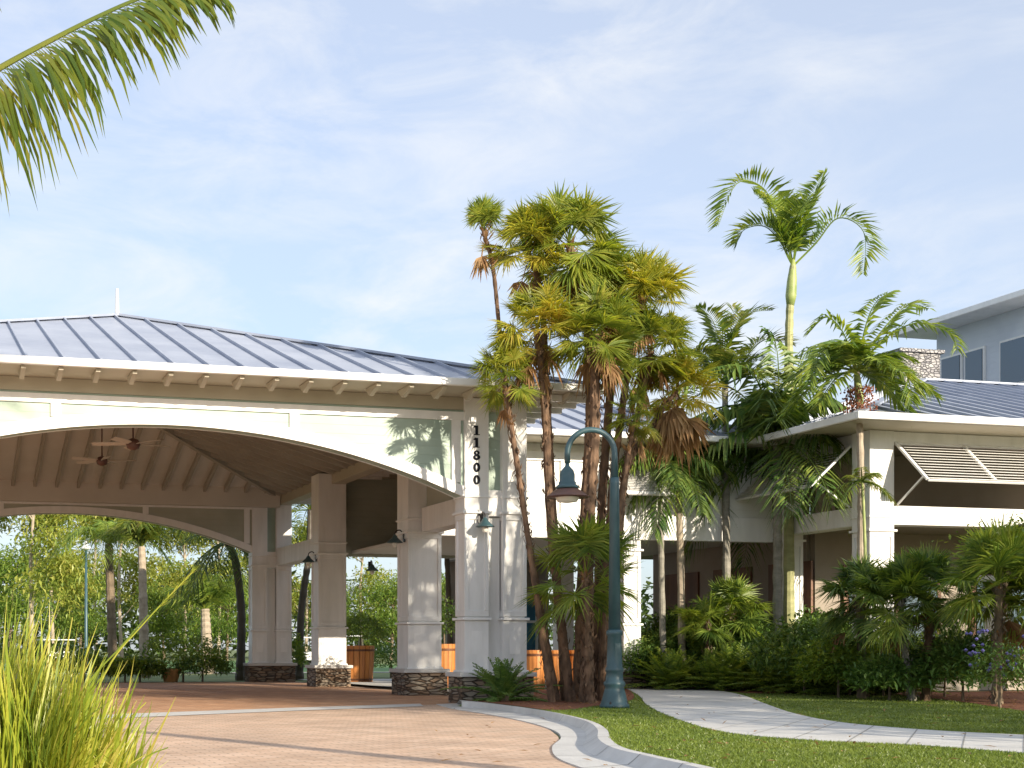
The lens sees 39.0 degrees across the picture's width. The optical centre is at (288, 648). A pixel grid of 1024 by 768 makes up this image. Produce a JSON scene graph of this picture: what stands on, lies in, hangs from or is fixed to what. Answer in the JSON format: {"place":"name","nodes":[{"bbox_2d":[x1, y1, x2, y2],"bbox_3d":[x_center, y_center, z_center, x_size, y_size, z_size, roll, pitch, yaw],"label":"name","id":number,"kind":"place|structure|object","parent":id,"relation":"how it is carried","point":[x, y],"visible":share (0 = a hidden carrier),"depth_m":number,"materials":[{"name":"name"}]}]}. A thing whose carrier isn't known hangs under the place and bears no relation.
{"place":"outdoors","nodes":[
{"label":"outdoors","id":0,"kind":"place"},
{"bbox_2d":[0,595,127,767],"bbox_3d":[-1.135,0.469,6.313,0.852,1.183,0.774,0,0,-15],"label":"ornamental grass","id":1,"kind":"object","parent":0,"point":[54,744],"depth_m":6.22,"materials":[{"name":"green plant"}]},
{"bbox_2d":[1,659,153,767],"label":"ornamental grass","id":2,"kind":"object","parent":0,"point":[112,730],"depth_m":6.71,"materials":[{"name":"green plant"}]},
{"bbox_2d":[61,565,198,767],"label":"reed stalks","id":3,"kind":"object","parent":2,"relation":"attached to","point":[115,653],"visible":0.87,"depth_m":6.80,"materials":[{"name":"green plant"}]},
{"bbox_2d":[95,697,175,767],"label":"ornamental grass","id":4,"kind":"object","parent":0,"point":[145,763],"depth_m":7.20,"materials":[{"name":"green plant"}]},
{"bbox_2d":[0,661,396,672],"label":"lawn","id":5,"kind":"structure","parent":0,"point":[379,669],"depth_m":75.03,"materials":[{"name":"green plant"}]},
{"bbox_2d":[0,529,75,651],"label":"broadleaf tree","id":6,"kind":"object","parent":5,"relation":"on","point":[6,564],"visible":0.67,"depth_m":113.98,"materials":[{"name":"green plant"}]},
{"bbox_2d":[1,514,105,645],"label":"broadleaf tree","id":7,"kind":"object","parent":5,"relation":"on","point":[57,569],"visible":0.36,"depth_m":97.22,"materials":[{"name":"green plant"}]},
{"bbox_2d":[182,570,249,660],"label":"broadleaf tree","id":8,"kind":"object","parent":5,"relation":"on","point":[221,623],"visible":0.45,"depth_m":114.58,"materials":[{"name":"green plant"}]},
{"bbox_2d":[56,682,448,714],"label":"driveway","id":9,"kind":"structure","parent":0,"point":[197,696],"depth_m":31.15,"materials":[{"name":"brown brick"}]},
{"bbox_2d":[0,289,605,702],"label":"porte cochere","id":10,"kind":"object","parent":9,"relation":"on","point":[258,433],"visible":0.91,"depth_m":27.58,"materials":[{"name":"paint"}]},
{"bbox_2d":[91,428,171,450],"bbox_3d":[-3.312,-4.919,30.673,1.663,1.260,1.749,0,0,-32],"label":"ceiling fan","id":11,"kind":"object","parent":10,"relation":"hanging from","point":[132,443],"visible":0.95,"depth_m":30.58,"materials":[{"name":"paint"}]},
{"bbox_2d":[95,682,577,767],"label":"driveway","id":12,"kind":"structure","parent":0,"point":[397,737],"depth_m":16.49,"materials":[{"name":"brown brick"}]},
{"bbox_2d":[98,704,422,717],"bbox_3d":[-1.578,1.052,22.848,1.519,0.001,11.710,0,0,45],"label":"paving band","id":13,"kind":"object","parent":12,"relation":"on","point":[260,710],"visible":0.73,"depth_m":24.02,"materials":[{"name":"concrete"}]},
{"bbox_2d":[441,644,454,687],"bbox_3d":[3.858,0.474,35.159,0.627,1.172,0.627,0,0,-23],"label":"barrel planter","id":14,"kind":"object","parent":12,"relation":"on","point":[447,656],"visible":0.3,"depth_m":34.88,"materials":[{"name":"brown wood"}]},
{"bbox_2d":[440,597,456,643],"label":"potted shrub","id":15,"kind":"object","parent":14,"relation":"in","point":[451,612],"visible":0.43,"depth_m":35.09,"materials":[{"name":"green plant"}]},
{"bbox_2d":[436,700,712,767],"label":"kerb","id":16,"kind":"structure","parent":12,"relation":"on","point":[569,747],"depth_m":15.42,"materials":[{"name":"concrete"}]},
{"bbox_2d":[299,679,545,691],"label":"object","id":17,"kind":"structure","parent":0,"point":[382,682],"depth_m":41.22,"materials":[{"name":"concrete"}]},
{"bbox_2d":[346,646,374,681],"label":"barrel planter","id":18,"kind":"object","parent":17,"relation":"on","point":[360,659],"visible":0.66,"depth_m":41.93,"materials":[{"name":"brown wood"}]},
{"bbox_2d":[346,611,390,645],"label":"potted shrub","id":19,"kind":"object","parent":18,"relation":"in","point":[375,625],"visible":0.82,"depth_m":42.62,"materials":[{"name":"green plant"}]},
{"bbox_2d":[444,558,452,643],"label":"feather palm","id":20,"kind":"object","parent":17,"relation":"on","point":[448,584],"visible":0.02,"depth_m":40.93,"materials":[{"name":"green plant"}]},
{"bbox_2d":[527,650,544,689],"bbox_3d":[5.898,0.515,33.976,0.555,0.950,0.555,0,0,38],"label":"barrel planter","id":21,"kind":"object","parent":17,"relation":"on","point":[534,659],"visible":0.48,"depth_m":33.74,"materials":[{"name":"brown wood"}]},
{"bbox_2d":[0,650,1023,738],"bbox_3d":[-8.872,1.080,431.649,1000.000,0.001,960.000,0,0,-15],"label":"ground","id":22,"kind":"structure","parent":0,"point":[228,677],"depth_m":52.72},
{"bbox_2d":[7,514,105,646],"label":"pine tree","id":23,"kind":"object","parent":22,"relation":"on","point":[53,519],"visible":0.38,"depth_m":125.55,"materials":[{"name":"green plant"}]},
{"bbox_2d":[49,650,116,682],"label":"bush","id":24,"kind":"object","parent":22,"relation":"on","point":[99,659],"visible":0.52,"depth_m":43.93,"materials":[{"name":"green plant"}]},
{"bbox_2d":[40,569,126,653],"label":"broadleaf tree","id":25,"kind":"object","parent":22,"relation":"on","point":[65,622],"visible":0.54,"depth_m":131.82,"materials":[{"name":"green plant"}]},
{"bbox_2d":[61,515,131,654],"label":"tree","id":26,"kind":"object","parent":22,"relation":"on","point":[93,577],"visible":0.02,"depth_m":176.62,"materials":[{"name":"green plant"}]},
{"bbox_2d":[47,520,174,675],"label":"feather palm","id":27,"kind":"object","parent":22,"relation":"on","point":[110,588],"visible":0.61,"depth_m":54.84,"materials":[{"name":"green plant"}]},
{"bbox_2d":[0,0,236,216],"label":"coconut palm","id":28,"kind":"object","parent":22,"relation":"on","point":[164,15],"visible":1,"depth_m":8.96,"materials":[{"name":"green plant"}]},
{"bbox_2d":[75,515,173,656],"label":"broadleaf tree","id":29,"kind":"object","parent":22,"relation":"on","point":[133,580],"visible":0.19,"depth_m":147.25,"materials":[{"name":"green plant"}]},
{"bbox_2d":[92,654,157,682],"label":"bush","id":30,"kind":"object","parent":22,"relation":"on","point":[124,659],"visible":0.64,"depth_m":44.21,"materials":[{"name":"green plant"}]},
{"bbox_2d":[110,656,173,681],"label":"bush","id":31,"kind":"object","parent":22,"relation":"on","point":[161,671],"visible":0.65,"depth_m":44.27,"materials":[{"name":"green plant"}]},
{"bbox_2d":[100,518,189,677],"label":"feather palm","id":32,"kind":"object","parent":22,"relation":"on","point":[139,532],"visible":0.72,"depth_m":51.87,"materials":[{"name":"green plant"}]},
{"bbox_2d":[123,577,199,658],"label":"broadleaf tree","id":33,"kind":"object","parent":22,"relation":"on","point":[160,624],"visible":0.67,"depth_m":138.61,"materials":[{"name":"green plant"}]},
{"bbox_2d":[130,628,235,681],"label":"bush","id":34,"kind":"object","parent":22,"relation":"on","point":[193,642],"visible":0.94,"depth_m":44.73,"materials":[{"name":"green plant"}]},
{"bbox_2d":[150,528,222,657],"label":"broadleaf tree","id":35,"kind":"object","parent":22,"relation":"on","point":[176,541],"visible":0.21,"depth_m":155.32,"materials":[{"name":"green plant"}]},
{"bbox_2d":[153,572,248,673],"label":"feather palm","id":36,"kind":"object","parent":22,"relation":"on","point":[215,595],"visible":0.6,"depth_m":59.80,"materials":[{"name":"green plant"}]},
{"bbox_2d":[172,651,237,681],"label":"bush","id":37,"kind":"object","parent":22,"relation":"on","point":[220,668],"visible":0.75,"depth_m":44.88,"materials":[{"name":"green plant"}]},
{"bbox_2d":[170,532,248,656],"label":"palm tree","id":38,"kind":"object","parent":22,"relation":"on","point":[218,542],"visible":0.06,"depth_m":131.43,"materials":[{"name":"green plant"}]},
{"bbox_2d":[169,528,296,680],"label":"feather palm","id":39,"kind":"object","parent":22,"relation":"on","point":[241,617],"visible":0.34,"depth_m":47.33,"materials":[{"name":"green plant"}]},
{"bbox_2d":[292,504,310,679],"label":"feather palm","id":40,"kind":"object","parent":22,"relation":"on","point":[301,611],"visible":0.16,"depth_m":47.90,"materials":[{"name":"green plant"}]},
{"bbox_2d":[292,630,310,666],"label":"bush","id":41,"kind":"object","parent":22,"relation":"on","point":[299,654],"visible":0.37,"depth_m":45.76,"materials":[{"name":"green plant"}]},
{"bbox_2d":[292,515,310,650],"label":"palm tree","id":42,"kind":"object","parent":22,"relation":"on","point":[296,538],"visible":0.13,"depth_m":146.92,"materials":[{"name":"green plant"}]},
{"bbox_2d":[0,550,652,658],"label":"wood","id":43,"kind":"object","parent":22,"relation":"on","point":[644,613],"visible":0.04,"depth_m":159.82,"materials":[{"name":"green plant"}]},
{"bbox_2d":[292,579,371,645],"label":"broadleaf tree","id":44,"kind":"object","parent":22,"relation":"on","point":[347,601],"visible":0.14,"depth_m":146.55,"materials":[{"name":"green plant"}]},
{"bbox_2d":[346,557,396,645],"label":"pine tree","id":45,"kind":"object","parent":22,"relation":"on","point":[369,576],"visible":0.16,"depth_m":147.16,"materials":[{"name":"green plant"}]},
{"bbox_2d":[350,569,397,660],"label":"broadleaf tree","id":46,"kind":"object","parent":22,"relation":"on","point":[380,594],"visible":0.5,"depth_m":125.20,"materials":[{"name":"green plant"}]},
{"bbox_2d":[370,640,396,677],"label":"bush","id":47,"kind":"object","parent":22,"relation":"on","point":[377,651],"visible":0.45,"depth_m":51.46,"materials":[{"name":"green plant"}]},
{"bbox_2d":[335,403,787,688],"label":"link building","id":48,"kind":"structure","parent":22,"relation":"on","point":[371,517],"depth_m":34.18,"materials":[{"name":"paint"}]},
{"bbox_2d":[525,593,537,649],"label":"door","id":49,"kind":"structure","parent":48,"relation":"in","point":[531,614],"depth_m":46.58,"materials":[{"name":"paint"}]},
{"bbox_2d":[641,378,1023,690],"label":"pavilion","id":50,"kind":"structure","parent":22,"relation":"on","point":[952,464],"depth_m":34.15,"materials":[{"name":"paint"}]},
{"bbox_2d":[665,572,698,613],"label":"window","id":51,"kind":"structure","parent":50,"relation":"in","point":[691,579],"depth_m":40.18,"materials":[{"name":"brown wood"}]},
{"bbox_2d":[768,561,812,618],"bbox_3d":[12.528,-0.840,35.390,0.055,2.600,1.800,0,0,-15],"label":"window","id":52,"kind":"structure","parent":50,"relation":"in","point":[807,565],"depth_m":34.73,"materials":[{"name":"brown wood"}]},
{"bbox_2d":[879,347,944,384],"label":"chimney","id":53,"kind":"object","parent":50,"relation":"on","point":[928,366],"visible":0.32,"depth_m":42.10,"materials":[{"name":"stone"}]},
{"bbox_2d":[893,289,1023,382],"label":"tall block","id":54,"kind":"structure","parent":22,"relation":"on","point":[991,332],"depth_m":43.81,"materials":[{"name":"grey paint"}]},
{"bbox_2d":[0,0,1023,649],"label":"sky","id":55,"kind":"structure","parent":0,"point":[310,169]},
{"bbox_2d":[477,690,1023,767],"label":"lawn","id":56,"kind":"structure","parent":0,"point":[842,699],"depth_m":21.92,"materials":[{"name":"green plant"}]},
{"bbox_2d":[467,689,633,709],"bbox_3d":[5.551,0.952,31.168,3.888,0.001,18.670,0,0,12],"label":"mulch bed","id":57,"kind":"object","parent":56,"relation":"on","point":[572,705],"visible":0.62,"depth_m":24.51,"materials":[{"name":"brown soil"}]},
{"bbox_2d":[439,657,562,705],"bbox_3d":[3.987,0.688,25.880,2.278,1.079,1.999,0,0,-15],"label":"feathery shrub","id":58,"kind":"object","parent":57,"relation":"on","point":[503,683],"visible":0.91,"depth_m":25.65,"materials":[{"name":"green plant"}]},
{"bbox_2d":[461,193,561,700],"bbox_3d":[3.999,-3.638,25.392,1.830,9.343,0.995,0,0,13],"label":"fan palm","id":59,"kind":"object","parent":57,"relation":"on","point":[483,212],"visible":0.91,"depth_m":25.54,"materials":[{"name":"green plant"}]},
{"bbox_2d":[467,336,556,701],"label":"fan palm","id":60,"kind":"object","parent":57,"relation":"on","point":[497,399],"visible":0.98,"depth_m":25.05,"materials":[{"name":"green plant"}]},
{"bbox_2d":[474,199,579,700],"bbox_3d":[4.309,-3.566,25.829,2.021,9.254,1.951,0,0,-15],"label":"fan palm","id":61,"kind":"object","parent":57,"relation":"on","point":[519,221],"visible":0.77,"depth_m":25.55,"materials":[{"name":"green plant"}]},
{"bbox_2d":[481,276,586,701],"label":"fan palm","id":62,"kind":"object","parent":57,"relation":"on","point":[532,306],"visible":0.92,"depth_m":25.22,"materials":[{"name":"green plant"}]},
{"bbox_2d":[502,179,641,700],"bbox_3d":[5.064,-3.705,25.762,2.438,9.378,2.394,0,0,-15],"label":"fan palm","id":63,"kind":"object","parent":57,"relation":"on","point":[579,213],"visible":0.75,"depth_m":25.29,"materials":[{"name":"green plant"}]},
{"bbox_2d":[514,512,645,702],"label":"fan palm","id":64,"kind":"object","parent":57,"relation":"on","point":[589,538],"visible":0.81,"depth_m":24.62,"materials":[{"name":"green plant"}]},
{"bbox_2d":[544,277,655,702],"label":"fan palm","id":65,"kind":"object","parent":57,"relation":"on","point":[612,312],"visible":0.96,"depth_m":24.90,"materials":[{"name":"green plant"}]},
{"bbox_2d":[555,235,669,697],"bbox_3d":[6.012,-3.255,26.091,2.264,8.693,2.186,0,0,-15],"label":"fan palm","id":66,"kind":"object","parent":57,"relation":"on","point":[604,468],"visible":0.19,"depth_m":26.02,"materials":[{"name":"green plant"}]},
{"bbox_2d":[604,379,664,662],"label":"fan palm","id":67,"kind":"object","parent":57,"relation":"on","point":[633,423],"visible":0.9,"depth_m":25.27,"materials":[{"name":"green plant"}]},
{"bbox_2d":[591,243,698,700],"bbox_3d":[6.449,-3.182,25.809,2.030,8.438,1.948,0,0,-15],"label":"fan palm","id":68,"kind":"object","parent":57,"relation":"on","point":[666,277],"visible":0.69,"depth_m":25.59,"materials":[{"name":"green plant"}]},
{"bbox_2d":[598,299,711,674],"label":"fan palm","id":69,"kind":"object","parent":57,"relation":"on","point":[668,330],"visible":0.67,"depth_m":25.56,"materials":[{"name":"green plant"}]},
{"bbox_2d":[619,348,731,582],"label":"fan palm","id":70,"kind":"object","parent":57,"relation":"on","point":[678,430],"visible":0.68,"depth_m":25.98,"materials":[{"name":"green plant"}]},
{"bbox_2d":[545,427,629,708],"bbox_3d":[4.813,-1.309,22.903,1.337,4.538,0.693,0,0,-8],"label":"street lamp","id":71,"kind":"object","parent":56,"relation":"on","point":[567,490],"visible":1,"depth_m":22.78,"materials":[{"name":"metal"}]},
{"bbox_2d":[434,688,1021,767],"bbox_3d":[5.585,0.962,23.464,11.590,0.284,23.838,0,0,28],"label":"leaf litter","id":72,"kind":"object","parent":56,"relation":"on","point":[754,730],"visible":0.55,"depth_m":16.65,"materials":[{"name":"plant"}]},
{"bbox_2d":[738,611,853,694],"bbox_3d":[10.678,0.091,29.486,2.593,1.779,2.519,0,0,18],"label":"leafy shrub","id":73,"kind":"object","parent":56,"relation":"on","point":[761,656],"visible":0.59,"depth_m":29.28,"materials":[{"name":"green plant"}]},
{"bbox_2d":[760,648,884,694],"bbox_3d":[11.181,0.419,29.689,2.520,1.120,2.414,0,0,24],"label":"feathery shrub","id":74,"kind":"object","parent":56,"relation":"on","point":[824,684],"visible":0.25,"depth_m":29.36,"materials":[{"name":"green plant"}]},
{"bbox_2d":[628,686,1022,752],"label":"walkway","id":75,"kind":"structure","parent":56,"relation":"on","point":[718,704],"depth_m":17.66,"materials":[{"name":"concrete"}]},
{"bbox_2d":[622,637,659,674],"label":"leafy shrub","id":76,"kind":"object","parent":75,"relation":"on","point":[642,652],"visible":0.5,"depth_m":33.48,"materials":[{"name":"green plant"}]},
{"bbox_2d":[633,629,686,687],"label":"leafy shrub","id":77,"kind":"object","parent":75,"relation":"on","point":[654,639],"visible":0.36,"depth_m":33.74,"materials":[{"name":"green plant"}]},
{"bbox_2d":[607,446,723,688],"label":"feather palm","id":78,"kind":"object","parent":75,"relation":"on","point":[695,470],"visible":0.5,"depth_m":33.22,"materials":[{"name":"green plant"}]},
{"bbox_2d":[623,644,708,689],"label":"feathery shrub","id":79,"kind":"object","parent":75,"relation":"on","point":[660,677],"visible":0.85,"depth_m":32.70,"materials":[{"name":"green plant"}]},
{"bbox_2d":[790,632,875,697],"bbox_3d":[10.666,0.316,27.492,1.868,1.330,1.869,0,0,-15],"label":"leafy shrub","id":80,"kind":"object","parent":56,"relation":"on","point":[819,655],"visible":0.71,"depth_m":27.21,"materials":[{"name":"green plant"}]},
{"bbox_2d":[688,687,1023,710],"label":"mulch border","id":81,"kind":"object","parent":56,"relation":"on","point":[979,697],"visible":0.32,"depth_m":28.14,"materials":[{"name":"brown soil"}]},
{"bbox_2d":[641,601,697,639],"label":"leafy shrub","id":82,"kind":"object","parent":81,"relation":"on","point":[670,617],"visible":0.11,"depth_m":35.53,"materials":[{"name":"green plant"}]},
{"bbox_2d":[626,432,746,687],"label":"feather palm","id":83,"kind":"object","parent":81,"relation":"on","point":[679,500],"visible":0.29,"depth_m":33.36,"materials":[{"name":"green plant"}]},
{"bbox_2d":[655,647,754,690],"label":"feathery shrub","id":84,"kind":"object","parent":81,"relation":"on","point":[708,668],"visible":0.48,"depth_m":32.21,"materials":[{"name":"green plant"}]},
{"bbox_2d":[668,585,752,688],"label":"fan palm","id":85,"kind":"object","parent":81,"relation":"on","point":[709,631],"visible":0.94,"depth_m":32.91,"materials":[{"name":"green plant"}]},
{"bbox_2d":[665,640,764,689],"bbox_3d":[10.005,0.383,32.353,2.760,1.197,2.402,0,0,40],"label":"feathery shrub","id":86,"kind":"object","parent":81,"relation":"on","point":[740,665],"visible":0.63,"depth_m":31.92,"materials":[{"name":"green plant"}]},
{"bbox_2d":[695,640,759,689],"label":"feathery shrub","id":87,"kind":"object","parent":81,"relation":"on","point":[739,653],"visible":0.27,"depth_m":31.98,"materials":[{"name":"green plant"}]},
{"bbox_2d":[664,301,798,614],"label":"feather palm","id":88,"kind":"object","parent":81,"relation":"on","point":[716,352],"visible":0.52,"depth_m":33.90,"materials":[{"name":"green plant"}]},
{"bbox_2d":[688,572,776,649],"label":"fan palm","id":89,"kind":"object","parent":81,"relation":"on","point":[738,593],"visible":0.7,"depth_m":32.89,"materials":[{"name":"green plant"}]},
{"bbox_2d":[691,606,781,669],"bbox_3d":[10.741,-0.024,33.798,2.404,2.016,2.209,0,0,41],"label":"leafy shrub","id":90,"kind":"object","parent":81,"relation":"on","point":[735,637],"visible":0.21,"depth_m":33.24,"materials":[{"name":"green plant"}]},
{"bbox_2d":[650,326,855,634],"bbox_3d":[11.450,-3.345,33.363,4.928,8.651,5.136,0,0,38],"label":"feather palm","id":91,"kind":"object","parent":81,"relation":"on","point":[755,412],"visible":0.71,"depth_m":32.90,"materials":[{"name":"green plant"}]},
{"bbox_2d":[718,642,808,692],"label":"feathery shrub","id":92,"kind":"object","parent":81,"relation":"on","point":[763,684],"visible":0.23,"depth_m":30.66,"materials":[{"name":"green plant"}]},
{"bbox_2d":[742,644,836,693],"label":"feathery shrub","id":93,"kind":"object","parent":81,"relation":"on","point":[777,680],"visible":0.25,"depth_m":30.20,"materials":[{"name":"green plant"}]},
{"bbox_2d":[705,162,888,642],"bbox_3d":[12.000,-5.321,33.752,4.402,12.602,2.543,0,0,-15],"label":"feather palm","id":94,"kind":"object","parent":81,"relation":"on","point":[791,233],"visible":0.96,"depth_m":33.78,"materials":[{"name":"green plant"}]},
{"bbox_2d":[891,626,1023,691],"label":"leafy shrub","id":95,"kind":"object","parent":81,"relation":"on","point":[946,641],"visible":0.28,"depth_m":25.95,"materials":[{"name":"green plant"}]},
{"bbox_2d":[905,634,1019,700],"bbox_3d":[12.301,0.357,25.808,2.050,1.249,2.061,0,0,20],"label":"leafy shrub","id":96,"kind":"object","parent":81,"relation":"on","point":[934,671],"visible":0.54,"depth_m":25.43,"materials":[{"name":"green plant"}]},
{"bbox_2d":[922,511,1023,703],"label":"fan palm","id":97,"kind":"object","parent":81,"relation":"on","point":[1007,552],"visible":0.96,"depth_m":24.23,"materials":[{"name":"green plant"}]},
{"bbox_2d":[971,573,1023,658],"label":"leafy shrub","id":98,"kind":"object","parent":81,"relation":"on","point":[1010,600],"visible":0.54,"depth_m":24.45,"materials":[{"name":"green plant"}]},
{"bbox_2d":[808,549,909,698],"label":"fan palm","id":99,"kind":"object","parent":56,"relation":"on","point":[844,586],"visible":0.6,"depth_m":27.07,"materials":[{"name":"green plant"}]},
{"bbox_2d":[827,467,897,618],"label":"feather palm","id":100,"kind":"object","parent":56,"relation":"on","point":[868,476],"visible":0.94,"depth_m":29.97,"materials":[{"name":"green plant"}]},
{"bbox_2d":[774,290,966,640],"bbox_3d":[12.414,-3.394,30.043,3.930,8.749,2.776,0,0,10],"label":"feather palm","id":101,"kind":"object","parent":56,"relation":"on","point":[856,352],"visible":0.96,"depth_m":30.18,"materials":[{"name":"green plant"}]},
{"bbox_2d":[838,651,938,699],"bbox_3d":[11.125,0.490,26.323,1.868,0.984,1.791,0,0,-15],"label":"leafy shrub","id":102,"kind":"object","parent":56,"relation":"on","point":[861,677],"visible":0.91,"depth_m":25.89,"materials":[{"name":"green plant"}]},
{"bbox_2d":[845,546,953,700],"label":"fan palm","id":103,"kind":"object","parent":56,"relation":"on","point":[893,577],"visible":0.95,"depth_m":25.76,"materials":[{"name":"green plant"}]},
{"bbox_2d":[873,540,983,700],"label":"fan palm","id":104,"kind":"object","parent":56,"relation":"on","point":[936,563],"visible":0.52,"depth_m":25.77,"materials":[{"name":"green plant"}]},
{"bbox_2d":[959,629,1023,707],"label":"flowering shrub","id":105,"kind":"object","parent":56,"relation":"on","point":[976,659],"visible":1,"depth_m":22.89,"materials":[{"name":"green plant"}]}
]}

